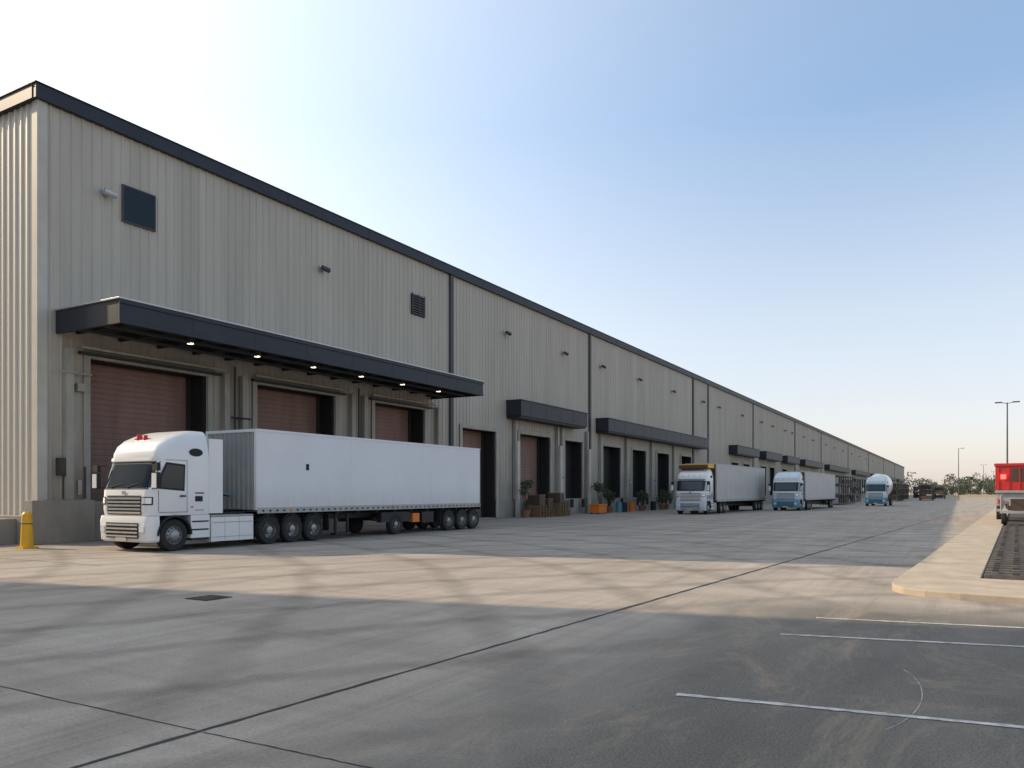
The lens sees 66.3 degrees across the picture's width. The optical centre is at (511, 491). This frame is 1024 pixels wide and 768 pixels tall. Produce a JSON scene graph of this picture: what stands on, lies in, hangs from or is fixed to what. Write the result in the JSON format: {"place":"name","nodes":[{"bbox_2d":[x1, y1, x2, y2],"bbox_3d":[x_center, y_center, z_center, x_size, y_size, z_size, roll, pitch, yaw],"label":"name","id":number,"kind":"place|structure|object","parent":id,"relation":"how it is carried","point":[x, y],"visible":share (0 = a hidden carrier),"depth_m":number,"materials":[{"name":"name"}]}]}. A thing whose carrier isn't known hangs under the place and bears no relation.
{"place":"outdoors","nodes":[
{"label":"outdoors","id":0,"kind":"place"},
{"bbox_2d":[0,492,1023,767],"bbox_3d":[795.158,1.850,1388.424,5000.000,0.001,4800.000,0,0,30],"label":"ground","id":1,"kind":"structure","parent":0,"point":[114,628],"depth_m":9.26,"materials":[{"name":"concrete"}]},
{"bbox_2d":[15,512,38,548],"bbox_3d":[-15.926,1.250,25.715,0.500,1.200,0.500,0,0,30],"label":"traffic bollard","id":2,"kind":"object","parent":1,"relation":"on","point":[26,539],"visible":1,"depth_m":25.58,"materials":[{"name":"yellow plastic"}]},
{"bbox_2d":[185,595,230,600],"bbox_3d":[-5.286,1.840,13.658,0.550,0.020,0.550,0,0,30],"label":"drain cover","id":3,"kind":"object","parent":1,"relation":"on","point":[208,597],"visible":1,"depth_m":13.59,"materials":[{"name":"metal"}]},
{"bbox_2d":[92,429,479,550],"bbox_3d":[-7.438,-0.181,32.488,3.220,4.062,18.908,0,0,30],"label":"semi trailer truck","id":4,"kind":"object","parent":1,"relation":"on","point":[171,491],"visible":1,"depth_m":28.13,"materials":[{"name":"white paint"}]},
{"bbox_2d":[0,80,904,544],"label":"warehouse","id":5,"kind":"structure","parent":1,"relation":"on","point":[150,282],"depth_m":36.70,"materials":[{"name":"metal"}]},
{"bbox_2d":[121,184,424,317],"bbox_3d":[-10.337,-11.375,39.449,0.110,1.470,20.010,0,0,30],"label":"window and louver","id":6,"kind":"structure","parent":5,"relation":"in","point":[138,207],"depth_m":31.53,"materials":[{"name":"black glass"}]},
{"bbox_2d":[83,351,900,518],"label":"dock doors","id":7,"kind":"structure","parent":5,"relation":"in","point":[121,402],"depth_m":39.63,"materials":[{"name":"brown metal"}]},
{"bbox_2d":[0,504,984,767],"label":"expansion joint","id":8,"kind":"object","parent":1,"relation":"on","point":[378,678],"visible":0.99,"depth_m":7.09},
{"bbox_2d":[519,480,534,517],"bbox_3d":[0.986,0.471,56.531,1.236,2.758,1.474,0,0,30],"label":"potted plant","id":9,"kind":"object","parent":1,"relation":"on","point":[526,484],"visible":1,"depth_m":56.36,"materials":[{"name":"green plant"}]},
{"bbox_2d":[526,495,546,517],"bbox_3d":[1.817,1.020,57.501,1.200,1.660,1.000,0,0,31],"label":"pallet stack","id":10,"kind":"object","parent":1,"relation":"on","point":[536,506],"visible":0.9,"depth_m":57.15,"materials":[{"name":"brown wood"}]},
{"bbox_2d":[545,498,554,516],"bbox_3d":[2.475,1.170,58.852,1.200,1.360,1.000,0,0,28],"label":"pallet stack","id":11,"kind":"object","parent":1,"relation":"on","point":[550,509],"visible":0.36,"depth_m":58.54,"materials":[{"name":"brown wood"}]},
{"bbox_2d":[548,493,565,515],"bbox_3d":[3.394,0.945,60.054,1.200,1.810,1.000,0,0,27],"label":"pallet stack","id":12,"kind":"object","parent":1,"relation":"on","point":[558,499],"visible":0.64,"depth_m":59.63,"materials":[{"name":"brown wood"}]},
{"bbox_2d":[553,500,570,515],"bbox_3d":[3.830,1.245,61.418,1.200,1.210,1.000,0,0,30],"label":"pallet stack","id":13,"kind":"object","parent":1,"relation":"on","point":[568,512],"visible":0.34,"depth_m":61.16,"materials":[{"name":"brown wood"}]},
{"bbox_2d":[589,504,607,513],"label":"orange bin","id":14,"kind":"object","parent":1,"relation":"on","point":[598,508],"visible":1,"depth_m":66.17,"materials":[{"name":"plastic"}]},
{"bbox_2d":[591,481,607,503],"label":"potted plant","id":15,"kind":"object","parent":14,"relation":"in","point":[597,486],"visible":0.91,"depth_m":68.21,"materials":[{"name":"green plant"}]},
{"bbox_2d":[602,491,616,512],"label":"potted plant","id":16,"kind":"object","parent":1,"relation":"on","point":[607,495],"visible":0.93,"depth_m":69.93,"materials":[{"name":"green plant"}]},
{"bbox_2d":[616,502,621,511],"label":"steel drum","id":17,"kind":"object","parent":1,"relation":"on","point":[618,506],"visible":0.84,"depth_m":71.38,"materials":[{"name":"blue paint"}]},
{"bbox_2d":[622,502,626,511],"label":"steel drum","id":18,"kind":"object","parent":1,"relation":"on","point":[624,506],"visible":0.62,"depth_m":72.16,"materials":[{"name":"blue metal"}]},
{"bbox_2d":[629,502,634,511],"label":"steel drum","id":19,"kind":"object","parent":1,"relation":"on","point":[631,506],"visible":1,"depth_m":74.13,"materials":[{"name":"orange metal"}]},
{"bbox_2d":[636,490,648,510],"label":"potted plant","id":20,"kind":"object","parent":1,"relation":"on","point":[642,497],"visible":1,"depth_m":76.27,"materials":[{"name":"green plant"}]},
{"bbox_2d":[655,492,669,509],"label":"potted plant","id":21,"kind":"object","parent":1,"relation":"on","point":[661,505],"visible":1,"depth_m":82.12,"materials":[{"name":"green plant"}]},
{"bbox_2d":[661,488,672,508],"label":"potted plant","id":22,"kind":"object","parent":1,"relation":"on","point":[668,498],"visible":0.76,"depth_m":83.08,"materials":[{"name":"green plant"}]},
{"bbox_2d":[671,463,764,513],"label":"box truck","id":23,"kind":"object","parent":1,"relation":"on","point":[703,487],"visible":1,"depth_m":67.30,"materials":[{"name":"white paint"}]},
{"bbox_2d":[768,471,834,510],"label":"box truck","id":24,"kind":"object","parent":1,"relation":"on","point":[799,490],"visible":1,"depth_m":78.83,"materials":[{"name":"blue paint"}]},
{"bbox_2d":[820,475,854,504],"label":"storage rack","id":25,"kind":"object","parent":1,"relation":"on","point":[841,500],"visible":0.67,"depth_m":116.49,"materials":[{"name":"metal"}]},
{"bbox_2d":[836,479,860,502],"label":"storage rack","id":26,"kind":"object","parent":1,"relation":"on","point":[857,491],"visible":0.28,"depth_m":147.32,"materials":[{"name":"metal"}]},
{"bbox_2d":[862,474,892,505],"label":"tanker truck","id":27,"kind":"object","parent":1,"relation":"on","point":[878,488],"visible":0.99,"depth_m":102.26,"materials":[{"name":"blue paint"}]},
{"bbox_2d":[888,483,903,500],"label":"storage rack","id":28,"kind":"object","parent":1,"relation":"on","point":[898,492],"visible":0.61,"depth_m":156.82,"materials":[{"name":"metal"}]},
{"bbox_2d":[891,484,908,498],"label":"storage rack","id":29,"kind":"object","parent":1,"relation":"on","point":[906,491],"visible":0.3,"depth_m":201.83,"materials":[{"name":"metal"}]},
{"bbox_2d":[885,669,922,729],"bbox_3d":[3.576,1.845,7.068,0.228,0.001,2.373,0,0,30],"label":"scrape mark","id":30,"kind":"object","parent":1,"relation":"on","point":[918,705],"visible":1,"depth_m":6.82,"materials":[{"name":"paint"}]},
{"bbox_2d":[913,486,925,497],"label":"storage rack","id":31,"kind":"object","parent":1,"relation":"on","point":[915,492],"visible":0.45,"depth_m":235.58,"materials":[{"name":"metal"}]},
{"bbox_2d":[919,485,933,500],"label":"storage rack","id":32,"kind":"object","parent":1,"relation":"on","point":[921,492],"visible":0.94,"depth_m":168.76,"materials":[{"name":"metal"}]},
{"bbox_2d":[934,487,945,498],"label":"storage rack","id":33,"kind":"object","parent":1,"relation":"on","point":[939,496],"visible":0.96,"depth_m":212.78,"materials":[{"name":"metal"}]},
{"bbox_2d":[904,472,995,494],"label":"distant trees","id":34,"kind":"object","parent":1,"relation":"on","point":[965,486],"visible":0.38,"depth_m":491.07,"materials":[{"name":"green plant"}]},
{"bbox_2d":[909,494,995,496],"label":"dry grass bank","id":35,"kind":"structure","parent":1,"relation":"on","point":[973,495],"depth_m":285.24,"materials":[{"name":"plant"}]},
{"bbox_2d":[957,448,961,499],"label":"street lamp","id":36,"kind":"object","parent":1,"relation":"on","point":[958,498],"visible":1,"depth_m":182.36,"materials":[{"name":"metal"}]},
{"bbox_2d":[983,465,983,494],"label":"street lamp","id":37,"kind":"object","parent":1,"relation":"on","point":[983,479],"visible":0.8,"depth_m":293.86,"materials":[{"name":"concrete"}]},
{"bbox_2d":[995,401,1019,506],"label":"street lamp","id":38,"kind":"object","parent":1,"relation":"on","point":[1007,431],"visible":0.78,"depth_m":88.76,"materials":[{"name":"metal"}]},
{"bbox_2d":[1004,513,1023,579],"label":"gravel bed","id":39,"kind":"object","parent":1,"relation":"on","point":[1015,519],"depth_m":52.17,"materials":[{"name":"grey gravel"}]},
{"bbox_2d":[984,525,1023,579],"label":"rebar mat","id":40,"kind":"object","parent":39,"relation":"on","point":[1006,562],"visible":1,"depth_m":19.93,"materials":[{"name":"metal"}]},
{"bbox_2d":[994,463,1023,518],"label":"red utility truck","id":41,"kind":"object","parent":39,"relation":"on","point":[1009,480],"visible":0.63,"depth_m":48.22,"materials":[{"name":"paint"}]},
{"bbox_2d":[1000,494,1023,524],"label":"flatbed trailer","id":42,"kind":"object","parent":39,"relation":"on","point":[1015,506],"visible":0.96,"depth_m":40.43,"materials":[{"name":"metal"}]},
{"bbox_2d":[0,0,1023,491],"label":"sky","id":43,"kind":"structure","parent":0,"point":[811,211],"materials":[{"name":"blue"}]},
{"bbox_2d":[650,501,656,509],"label":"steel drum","id":44,"kind":"object","parent":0,"point":[653,504],"visible":0.84,"depth_m":79.12,"materials":[{"name":"black metal"}]},
{"bbox_2d":[892,507,1023,603],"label":"pavement","id":45,"kind":"structure","parent":0,"point":[954,582],"depth_m":16.43,"materials":[{"name":"concrete"}]}
]}

